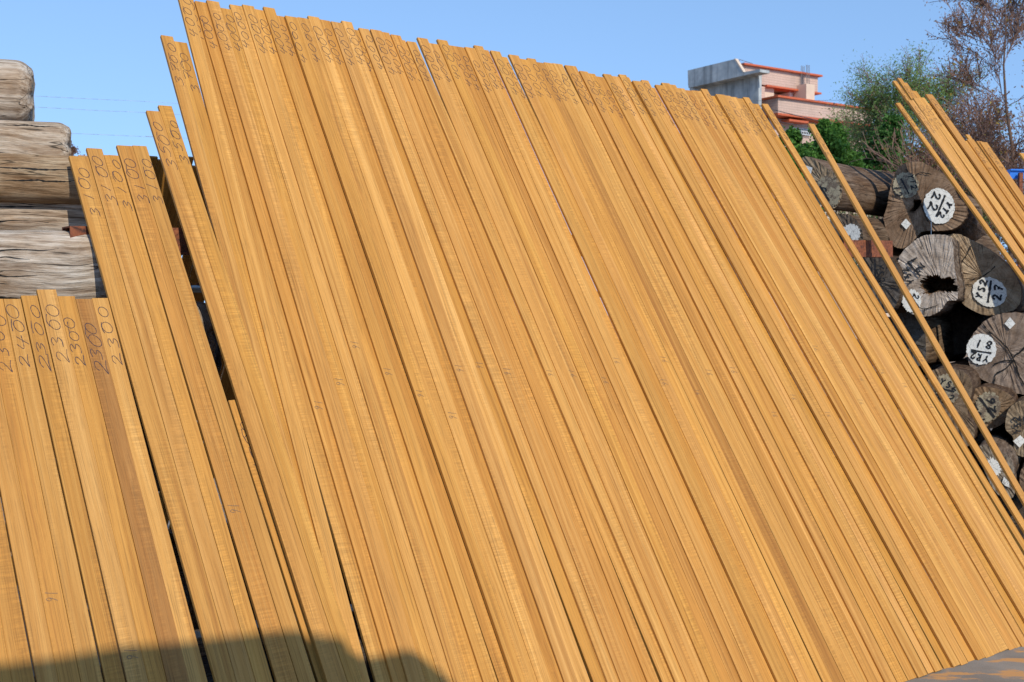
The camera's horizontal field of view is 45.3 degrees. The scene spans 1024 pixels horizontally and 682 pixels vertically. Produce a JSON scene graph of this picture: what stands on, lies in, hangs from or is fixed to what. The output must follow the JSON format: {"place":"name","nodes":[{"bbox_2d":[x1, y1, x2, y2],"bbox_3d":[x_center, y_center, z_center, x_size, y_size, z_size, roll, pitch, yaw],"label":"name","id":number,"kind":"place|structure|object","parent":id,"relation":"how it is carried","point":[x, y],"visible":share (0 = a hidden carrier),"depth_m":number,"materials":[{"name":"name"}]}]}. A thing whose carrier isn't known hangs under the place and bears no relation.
{"place":"outdoors","nodes":[
{"label":"outdoors","id":0,"kind":"place"},
{"bbox_2d":[0,318,1023,681],"bbox_3d":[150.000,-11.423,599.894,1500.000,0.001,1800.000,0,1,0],"label":"ground","id":1,"kind":"structure","parent":0,"point":[1004,666],"depth_m":6.33,"materials":[{"name":"concrete"}]},
{"bbox_2d":[0,500,34,681],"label":"teak board","id":2,"kind":"object","parent":1,"relation":"on","point":[19,659],"visible":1,"depth_m":4.02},
{"bbox_2d":[0,387,58,681],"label":"teak board","id":3,"kind":"object","parent":1,"relation":"on","point":[37,630],"visible":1,"depth_m":4.14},
{"bbox_2d":[0,299,80,681],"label":"teak board","id":4,"kind":"object","parent":1,"relation":"on","point":[45,562],"visible":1,"depth_m":4.26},
{"bbox_2d":[3,299,102,681],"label":"teak board","id":5,"kind":"object","parent":1,"relation":"on","point":[86,656],"visible":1,"depth_m":4.32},
{"bbox_2d":[20,295,124,681],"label":"teak board","id":6,"kind":"object","parent":1,"relation":"on","point":[104,636],"visible":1,"depth_m":4.36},
{"bbox_2d":[36,289,147,681],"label":"teak board","id":7,"kind":"object","parent":1,"relation":"on","point":[126,636],"visible":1,"depth_m":4.41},
{"bbox_2d":[41,390,160,492],"bbox_3d":[-2.956,0.420,4.589,3.411,0.415,0.401,0,1,-17],"label":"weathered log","id":8,"kind":"object","parent":1,"relation":"on","point":[153,469],"visible":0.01,"depth_m":4.86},
{"bbox_2d":[34,302,221,386],"bbox_3d":[-2.970,0.017,5.159,3.410,0.373,0.383,0,1,-7],"label":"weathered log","id":9,"kind":"object","parent":8,"relation":"on","point":[208,329],"visible":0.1,"depth_m":5.22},
{"bbox_2d":[0,230,106,298],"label":"weathered log","id":10,"kind":"object","parent":9,"relation":"on","point":[62,263],"visible":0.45,"depth_m":5.00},
{"bbox_2d":[0,202,86,230],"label":"weathered log","id":11,"kind":"object","parent":10,"relation":"on","point":[33,216],"visible":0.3,"depth_m":5.29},
{"bbox_2d":[0,153,86,203],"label":"weathered log","id":12,"kind":"object","parent":11,"relation":"on","point":[35,178],"visible":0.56,"depth_m":5.21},
{"bbox_2d":[0,120,71,155],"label":"weathered log","id":13,"kind":"object","parent":12,"relation":"on","point":[35,137],"visible":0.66,"depth_m":5.26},
{"bbox_2d":[0,59,34,120],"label":"weathered log","id":14,"kind":"object","parent":13,"relation":"on","point":[17,84],"visible":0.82,"depth_m":5.36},
{"bbox_2d":[58,296,166,681],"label":"teak board","id":15,"kind":"object","parent":1,"relation":"on","point":[145,630],"visible":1,"depth_m":4.45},
{"bbox_2d":[76,299,188,681],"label":"teak board","id":16,"kind":"object","parent":1,"relation":"on","point":[172,658],"visible":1,"depth_m":4.47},
{"bbox_2d":[92,298,207,681],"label":"teak board","id":17,"kind":"object","parent":1,"relation":"on","point":[164,549],"visible":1,"depth_m":4.53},
{"bbox_2d":[68,156,235,681],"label":"teak board","id":18,"kind":"object","parent":1,"relation":"on","point":[220,665],"visible":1,"depth_m":4.69,"materials":[{"name":"wood"}]},
{"bbox_2d":[86,148,254,681],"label":"teak board","id":19,"kind":"object","parent":1,"relation":"on","point":[223,603],"visible":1,"depth_m":4.73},
{"bbox_2d":[104,155,272,681],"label":"teak board","id":20,"kind":"object","parent":1,"relation":"on","point":[232,571],"visible":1,"depth_m":4.76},
{"bbox_2d":[116,145,297,681],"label":"teak board","id":21,"kind":"object","parent":1,"relation":"on","point":[276,649],"visible":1,"depth_m":4.80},
{"bbox_2d":[133,145,314,681],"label":"teak board","id":22,"kind":"object","parent":1,"relation":"on","point":[276,586],"visible":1,"depth_m":4.85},
{"bbox_2d":[160,35,299,488],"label":"teak board","id":23,"kind":"object","parent":1,"relation":"on","point":[214,210],"visible":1,"depth_m":5.46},
{"bbox_2d":[174,41,315,536],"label":"teak board","id":24,"kind":"object","parent":1,"relation":"on","point":[196,98],"visible":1,"depth_m":5.49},
{"bbox_2d":[145,110,346,681],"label":"teak board","id":25,"kind":"object","parent":1,"relation":"on","point":[317,622],"visible":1,"depth_m":4.92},
{"bbox_2d":[157,105,363,681],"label":"teak board","id":26,"kind":"object","parent":1,"relation":"on","point":[344,648],"visible":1,"depth_m":4.98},
{"bbox_2d":[178,0,369,681],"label":"teak board","id":27,"kind":"object","parent":1,"relation":"on","point":[323,535],"visible":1,"depth_m":5.21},
{"bbox_2d":[227,400,324,681],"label":"teak board","id":28,"kind":"object","parent":1,"relation":"on","point":[274,536],"visible":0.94,"depth_m":4.71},
{"bbox_2d":[191,0,390,681],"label":"teak board","id":29,"kind":"object","parent":1,"relation":"on","point":[364,619],"visible":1,"depth_m":5.04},
{"bbox_2d":[194,1,406,681],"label":"teak board","id":30,"kind":"object","parent":1,"relation":"on","point":[365,569],"visible":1,"depth_m":5.25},
{"bbox_2d":[206,0,424,681],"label":"teak board","id":31,"kind":"object","parent":1,"relation":"on","point":[404,643],"visible":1,"depth_m":5.25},
{"bbox_2d":[221,8,439,681],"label":"teak board","id":32,"kind":"object","parent":1,"relation":"on","point":[423,651],"visible":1,"depth_m":5.29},
{"bbox_2d":[229,4,452,681],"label":"teak board","id":33,"kind":"object","parent":1,"relation":"on","point":[357,397],"visible":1,"depth_m":5.39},
{"bbox_2d":[242,4,469,681],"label":"teak board","id":34,"kind":"object","parent":1,"relation":"on","point":[437,605],"visible":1,"depth_m":5.36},
{"bbox_2d":[255,9,481,681],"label":"teak board","id":35,"kind":"object","parent":1,"relation":"on","point":[449,599],"visible":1,"depth_m":5.41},
{"bbox_2d":[262,7,497,681],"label":"teak board","id":36,"kind":"object","parent":1,"relation":"on","point":[451,566],"visible":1,"depth_m":5.45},
{"bbox_2d":[277,16,511,681],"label":"teak board","id":37,"kind":"object","parent":1,"relation":"on","point":[481,612],"visible":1,"depth_m":5.43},
{"bbox_2d":[284,16,524,681],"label":"teak board","id":38,"kind":"object","parent":1,"relation":"on","point":[395,322],"visible":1,"depth_m":5.58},
{"bbox_2d":[297,17,536,681],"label":"teak board","id":39,"kind":"object","parent":1,"relation":"on","point":[517,642],"visible":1,"depth_m":5.58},
{"bbox_2d":[307,16,550,681],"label":"teak board","id":40,"kind":"object","parent":1,"relation":"on","point":[488,521],"visible":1,"depth_m":5.60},
{"bbox_2d":[320,19,562,681],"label":"teak board","id":41,"kind":"object","parent":1,"relation":"on","point":[508,544],"visible":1,"depth_m":5.66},
{"bbox_2d":[330,21,576,681],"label":"teak board","id":42,"kind":"object","parent":1,"relation":"on","point":[537,589],"visible":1,"depth_m":5.67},
{"bbox_2d":[340,21,589,681],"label":"teak board","id":43,"kind":"object","parent":1,"relation":"on","point":[569,641],"visible":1,"depth_m":5.71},
{"bbox_2d":[355,30,605,681],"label":"teak board","id":44,"kind":"object","parent":1,"relation":"on","point":[586,650],"visible":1,"depth_m":5.61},
{"bbox_2d":[358,28,618,681],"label":"teak board","id":45,"kind":"object","parent":1,"relation":"on","point":[528,461],"visible":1,"depth_m":5.80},
{"bbox_2d":[370,29,635,681],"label":"teak board","id":46,"kind":"object","parent":1,"relation":"on","point":[587,577],"visible":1,"depth_m":5.80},
{"bbox_2d":[382,32,645,681],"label":"teak board","id":47,"kind":"object","parent":1,"relation":"on","point":[628,650],"visible":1,"depth_m":5.84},
{"bbox_2d":[390,34,658,681],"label":"teak board","id":48,"kind":"object","parent":1,"relation":"on","point":[625,613],"visible":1,"depth_m":5.89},
{"bbox_2d":[402,40,672,681],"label":"teak board","id":49,"kind":"object","parent":1,"relation":"on","point":[649,640],"visible":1,"depth_m":5.77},
{"bbox_2d":[406,41,684,681],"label":"teak board","id":50,"kind":"object","parent":1,"relation":"on","point":[544,359],"visible":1,"depth_m":6.02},
{"bbox_2d":[416,37,699,681],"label":"teak board","id":51,"kind":"object","parent":1,"relation":"on","point":[680,652],"visible":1,"depth_m":6.01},
{"bbox_2d":[429,43,707,681],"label":"teak board","id":52,"kind":"object","parent":1,"relation":"on","point":[562,347],"visible":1,"depth_m":6.11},
{"bbox_2d":[436,39,720,681],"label":"teak board","id":53,"kind":"object","parent":1,"relation":"on","point":[680,601],"visible":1,"depth_m":6.09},
{"bbox_2d":[449,45,730,681],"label":"teak board","id":54,"kind":"object","parent":1,"relation":"on","point":[671,553],"visible":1,"depth_m":6.13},
{"bbox_2d":[457,46,740,681],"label":"teak board","id":55,"kind":"object","parent":1,"relation":"on","point":[670,531],"visible":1,"depth_m":6.14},
{"bbox_2d":[464,47,752,681],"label":"teak board","id":56,"kind":"object","parent":1,"relation":"on","point":[716,611],"visible":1,"depth_m":6.20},
{"bbox_2d":[473,45,764,681],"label":"teak board","id":57,"kind":"object","parent":1,"relation":"on","point":[716,585],"visible":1,"depth_m":6.23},
{"bbox_2d":[484,50,774,681],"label":"teak board","id":58,"kind":"object","parent":1,"relation":"on","point":[741,619],"visible":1,"depth_m":6.17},
{"bbox_2d":[490,50,789,681],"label":"teak board","id":59,"kind":"object","parent":1,"relation":"on","point":[759,631],"visible":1,"depth_m":6.29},
{"bbox_2d":[503,57,796,681],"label":"teak board","id":60,"kind":"object","parent":1,"relation":"on","point":[666,406],"visible":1,"depth_m":6.37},
{"bbox_2d":[508,54,809,681],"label":"teak board","id":61,"kind":"object","parent":1,"relation":"on","point":[782,636],"visible":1,"depth_m":6.39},
{"bbox_2d":[520,59,820,681],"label":"teak board","id":62,"kind":"object","parent":1,"relation":"on","point":[762,568],"visible":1,"depth_m":6.41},
{"bbox_2d":[526,58,831,681],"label":"teak board","id":63,"kind":"object","parent":1,"relation":"on","point":[800,626],"visible":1,"depth_m":6.45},
{"bbox_2d":[537,62,843,681],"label":"teak board","id":64,"kind":"object","parent":1,"relation":"on","point":[800,603],"visible":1,"depth_m":6.45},
{"bbox_2d":[544,62,855,681],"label":"teak board","id":65,"kind":"object","parent":1,"relation":"on","point":[798,576],"visible":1,"depth_m":6.54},
{"bbox_2d":[553,63,866,681],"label":"teak board","id":66,"kind":"object","parent":1,"relation":"on","point":[736,428],"visible":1,"depth_m":6.63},
{"bbox_2d":[564,65,877,681],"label":"teak board","id":67,"kind":"object","parent":1,"relation":"on","point":[837,610],"visible":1,"depth_m":6.64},
{"bbox_2d":[569,65,882,681],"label":"teak board","id":68,"kind":"object","parent":1,"relation":"on","point":[837,595],"visible":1,"depth_m":6.63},
{"bbox_2d":[579,71,895,681],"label":"teak board","id":69,"kind":"object","parent":1,"relation":"on","point":[847,597],"visible":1,"depth_m":6.68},
{"bbox_2d":[588,73,907,681],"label":"teak board","id":70,"kind":"object","parent":1,"relation":"on","point":[858,595],"visible":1,"depth_m":6.68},
{"bbox_2d":[596,76,915,679],"bbox_3d":[1.278,0.018,6.936,0.073,3.985,0.023,-3,-31,-38],"label":"teak board","id":71,"kind":"object","parent":1,"relation":"on","point":[895,646],"visible":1,"depth_m":6.75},
{"bbox_2d":[602,74,926,677],"bbox_3d":[1.337,0.002,6.979,0.080,4.013,0.017,-3,-31,-39],"label":"teak board","id":72,"kind":"object","parent":1,"relation":"on","point":[907,647],"visible":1,"depth_m":6.81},
{"bbox_2d":[612,76,933,673],"bbox_3d":[1.395,0.003,7.034,0.074,4.009,0.021,-4,-30,-39],"label":"teak board","id":73,"kind":"object","parent":1,"relation":"on","point":[794,414],"visible":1,"depth_m":6.91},
{"bbox_2d":[618,74,941,672],"bbox_3d":[1.442,-0.007,7.068,0.064,4.029,0.030,-3,-31,-39],"label":"teak board","id":74,"kind":"object","parent":1,"relation":"on","point":[863,530],"visible":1,"depth_m":6.92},
{"bbox_2d":[627,77,950,668],"bbox_3d":[1.490,0.001,7.125,0.065,4.034,0.024,-4,-30,-39],"label":"teak board","id":75,"kind":"object","parent":1,"relation":"on","point":[919,617],"visible":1,"depth_m":6.80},
{"bbox_2d":[632,81,959,666],"bbox_3d":[1.560,0.007,7.144,0.084,3.995,0.017,-4,-30,-39],"label":"teak board","id":76,"kind":"object","parent":1,"relation":"on","point":[787,358],"visible":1,"depth_m":7.05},
{"bbox_2d":[641,80,967,665],"bbox_3d":[1.610,0.000,7.183,0.064,4.016,0.024,-4,-30,-39],"label":"teak board","id":77,"kind":"object","parent":1,"relation":"on","point":[903,552],"visible":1,"depth_m":7.05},
{"bbox_2d":[758,118,867,375],"bbox_3d":[8.900,-2.765,36.007,3.645,7.598,2.912,0,1,0],"label":"green bush","id":78,"kind":"object","parent":1,"relation":"on","point":[837,145],"visible":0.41,"depth_m":35.51,"materials":[{"name":"green plant"}]},
{"bbox_2d":[653,88,974,661],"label":"teak board","id":79,"kind":"object","parent":1,"relation":"on","point":[963,646],"visible":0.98,"depth_m":6.94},
{"bbox_2d":[654,85,984,659],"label":"teak board","id":80,"kind":"object","parent":1,"relation":"on","point":[898,513],"visible":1,"depth_m":7.14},
{"bbox_2d":[660,83,993,657],"bbox_3d":[1.781,-0.006,7.316,0.080,4.026,0.019,-5,-30,-39],"label":"teak board","id":81,"kind":"object","parent":1,"relation":"on","point":[941,570],"visible":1,"depth_m":7.18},
{"bbox_2d":[670,84,999,653],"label":"teak board","id":82,"kind":"object","parent":1,"relation":"on","point":[941,554],"visible":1,"depth_m":7.20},
{"bbox_2d":[677,88,1007,651],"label":"teak board","id":83,"kind":"object","parent":1,"relation":"on","point":[946,550],"visible":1,"depth_m":7.26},
{"bbox_2d":[685,90,1015,649],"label":"teak board","id":84,"kind":"object","parent":1,"relation":"on","point":[873,409],"visible":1,"depth_m":7.34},
{"bbox_2d":[692,90,1019,647],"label":"teak board","id":85,"kind":"object","parent":1,"relation":"on","point":[713,120],"visible":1,"depth_m":7.49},
{"bbox_2d":[700,89,1023,646],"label":"teak board","id":86,"kind":"object","parent":1,"relation":"on","point":[943,505],"visible":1,"depth_m":7.41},
{"bbox_2d":[711,96,1023,635],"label":"teak board","id":87,"kind":"object","parent":1,"relation":"on","point":[980,555],"visible":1,"depth_m":7.41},
{"bbox_2d":[715,94,1023,621],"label":"teak board","id":88,"kind":"object","parent":1,"relation":"on","point":[873,357],"visible":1,"depth_m":7.57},
{"bbox_2d":[725,95,1023,604],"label":"teak board","id":89,"kind":"object","parent":1,"relation":"on","point":[949,472],"visible":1,"depth_m":7.57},
{"bbox_2d":[731,97,1023,591],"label":"teak board","id":90,"kind":"object","parent":1,"relation":"on","point":[967,491],"visible":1,"depth_m":7.66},
{"bbox_2d":[738,98,1023,578],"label":"teak board","id":91,"kind":"object","parent":1,"relation":"on","point":[892,355],"visible":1,"depth_m":7.74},
{"bbox_2d":[742,97,1023,568],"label":"teak board","id":92,"kind":"object","parent":1,"relation":"on","point":[1000,523],"visible":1,"depth_m":7.78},
{"bbox_2d":[858,112,908,218],"bbox_3d":[11.376,-3.006,37.943,1.721,7.995,2.521,0,1,19],"label":"green bush","id":93,"kind":"object","parent":1,"relation":"on","point":[893,120],"visible":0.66,"depth_m":37.18,"materials":[{"name":"green plant"}]},
{"bbox_2d":[753,104,1023,553],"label":"teak board","id":94,"kind":"object","parent":1,"relation":"on","point":[991,494],"visible":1,"depth_m":7.80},
{"bbox_2d":[761,104,1023,533],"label":"teak board","id":95,"kind":"object","parent":1,"relation":"on","point":[952,411],"visible":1,"depth_m":7.92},
{"bbox_2d":[807,123,1023,506],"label":"teak board","id":96,"kind":"object","parent":1,"relation":"on","point":[981,425],"visible":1,"depth_m":8.08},
{"bbox_2d":[826,39,1023,267],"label":"feathery tree","id":97,"kind":"object","parent":1,"relation":"on","point":[875,102],"visible":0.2,"depth_m":41.20,"materials":[{"name":"green plant"}]},
{"bbox_2d":[850,0,1023,264],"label":"bare tree","id":98,"kind":"object","parent":1,"relation":"on","point":[1016,28],"visible":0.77,"depth_m":29.49,"materials":[{"name":"brown plant"}]},
{"bbox_2d":[907,100,1023,268],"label":"teak board","id":99,"kind":"object","parent":1,"relation":"on","point":[990,215],"visible":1,"depth_m":9.56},
{"bbox_2d":[1009,526,1023,554],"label":"old log","id":100,"kind":"object","parent":1,"relation":"on","point":[1020,531],"visible":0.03,"depth_m":8.91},
{"bbox_2d":[994,479,1023,526],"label":"old log","id":101,"kind":"object","parent":100,"relation":"on","point":[1017,503],"visible":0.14,"depth_m":8.96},
{"bbox_2d":[949,462,993,530],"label":"old log","id":102,"kind":"object","parent":101,"relation":"on","point":[981,468],"visible":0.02,"depth_m":9.71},
{"bbox_2d":[928,428,990,494],"bbox_3d":[3.729,0.924,10.254,0.371,0.372,3.005,1,1,25],"label":"old log","id":103,"kind":"object","parent":102,"relation":"on","point":[979,439],"visible":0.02,"depth_m":10.15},
{"bbox_2d":[928,357,984,446],"bbox_3d":[3.679,0.446,9.888,0.321,0.585,3.012,1,1,25],"label":"old log","id":104,"kind":"object","parent":103,"relation":"on","point":[970,379],"visible":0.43,"depth_m":8.52,"materials":[{"name":"wood"}]},
{"bbox_2d":[947,310,991,354],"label":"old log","id":105,"kind":"object","parent":104,"relation":"on","point":[965,325],"visible":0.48,"depth_m":10.15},
{"bbox_2d":[898,234,965,316],"bbox_3d":[3.709,-0.514,10.436,0.442,0.621,3.012,1,1,25],"label":"old log","id":106,"kind":"object","parent":105,"relation":"on","point":[935,260],"visible":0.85,"depth_m":9.10,"materials":[{"name":"grey wood"}]},
{"bbox_2d":[830,213,999,255],"bbox_3d":[3.567,-0.865,10.642,0.283,0.312,3.012,1,2,41],"label":"old log","id":107,"kind":"object","parent":106,"relation":"on","point":[854,227],"visible":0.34,"depth_m":9.57,"materials":[{"name":"brown wood"}]},
{"bbox_2d":[802,157,982,217],"bbox_3d":[3.390,-1.263,10.697,0.353,0.436,3.012,1,2,41],"label":"old log","id":108,"kind":"object","parent":107,"relation":"on","point":[870,188],"visible":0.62,"depth_m":9.74,"materials":[{"name":"wood"}]},
{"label":"old log","id":109,"kind":"object","parent":103,"relation":"on","visible":0},
{"bbox_2d":[877,363,942,407],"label":"old log","id":110,"kind":"object","parent":109,"relation":"on","point":[934,367],"visible":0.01,"depth_m":10.16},
{"bbox_2d":[893,312,966,366],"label":"old log","id":111,"kind":"object","parent":110,"relation":"on","point":[941,328],"visible":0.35,"depth_m":9.61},
{"bbox_2d":[979,422,1023,497],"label":"old log","id":112,"kind":"object","parent":101,"relation":"on","point":[1002,437],"visible":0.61,"depth_m":8.07,"materials":[{"name":"brown wood"}]},
{"bbox_2d":[972,381,1019,428],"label":"old log","id":113,"kind":"object","parent":112,"relation":"on","point":[992,402],"visible":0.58,"depth_m":8.69,"materials":[{"name":"wood"}]},
{"bbox_2d":[1020,463,1023,491],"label":"old log","id":114,"kind":"object","parent":100,"relation":"on","point":[1022,478],"visible":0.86,"depth_m":8.14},
{"bbox_2d":[1005,394,1023,456],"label":"old log","id":115,"kind":"object","parent":114,"relation":"on","point":[1014,423],"visible":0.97,"depth_m":8.51,"materials":[{"name":"brown wood"}]},
{"bbox_2d":[966,312,1023,394],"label":"old log","id":116,"kind":"object","parent":115,"relation":"on","point":[995,349],"visible":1,"depth_m":9.11,"materials":[{"name":"brown wood"}]},
{"bbox_2d":[948,234,1023,315],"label":"old log","id":117,"kind":"object","parent":116,"relation":"on","point":[994,284],"visible":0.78,"depth_m":9.56,"materials":[{"name":"brown wood"}]},
{"bbox_2d":[884,161,986,249],"bbox_3d":[3.879,-1.105,11.007,0.645,0.697,3.012,1,1,25],"label":"old log","id":118,"kind":"object","parent":117,"relation":"on","point":[924,199],"visible":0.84,"depth_m":9.68,"materials":[{"name":"wood"}]},
{"bbox_2d":[0,0,1023,312],"label":"sky","id":119,"kind":"structure","parent":0,"point":[112,51],"materials":[{"name":"blue"}]},
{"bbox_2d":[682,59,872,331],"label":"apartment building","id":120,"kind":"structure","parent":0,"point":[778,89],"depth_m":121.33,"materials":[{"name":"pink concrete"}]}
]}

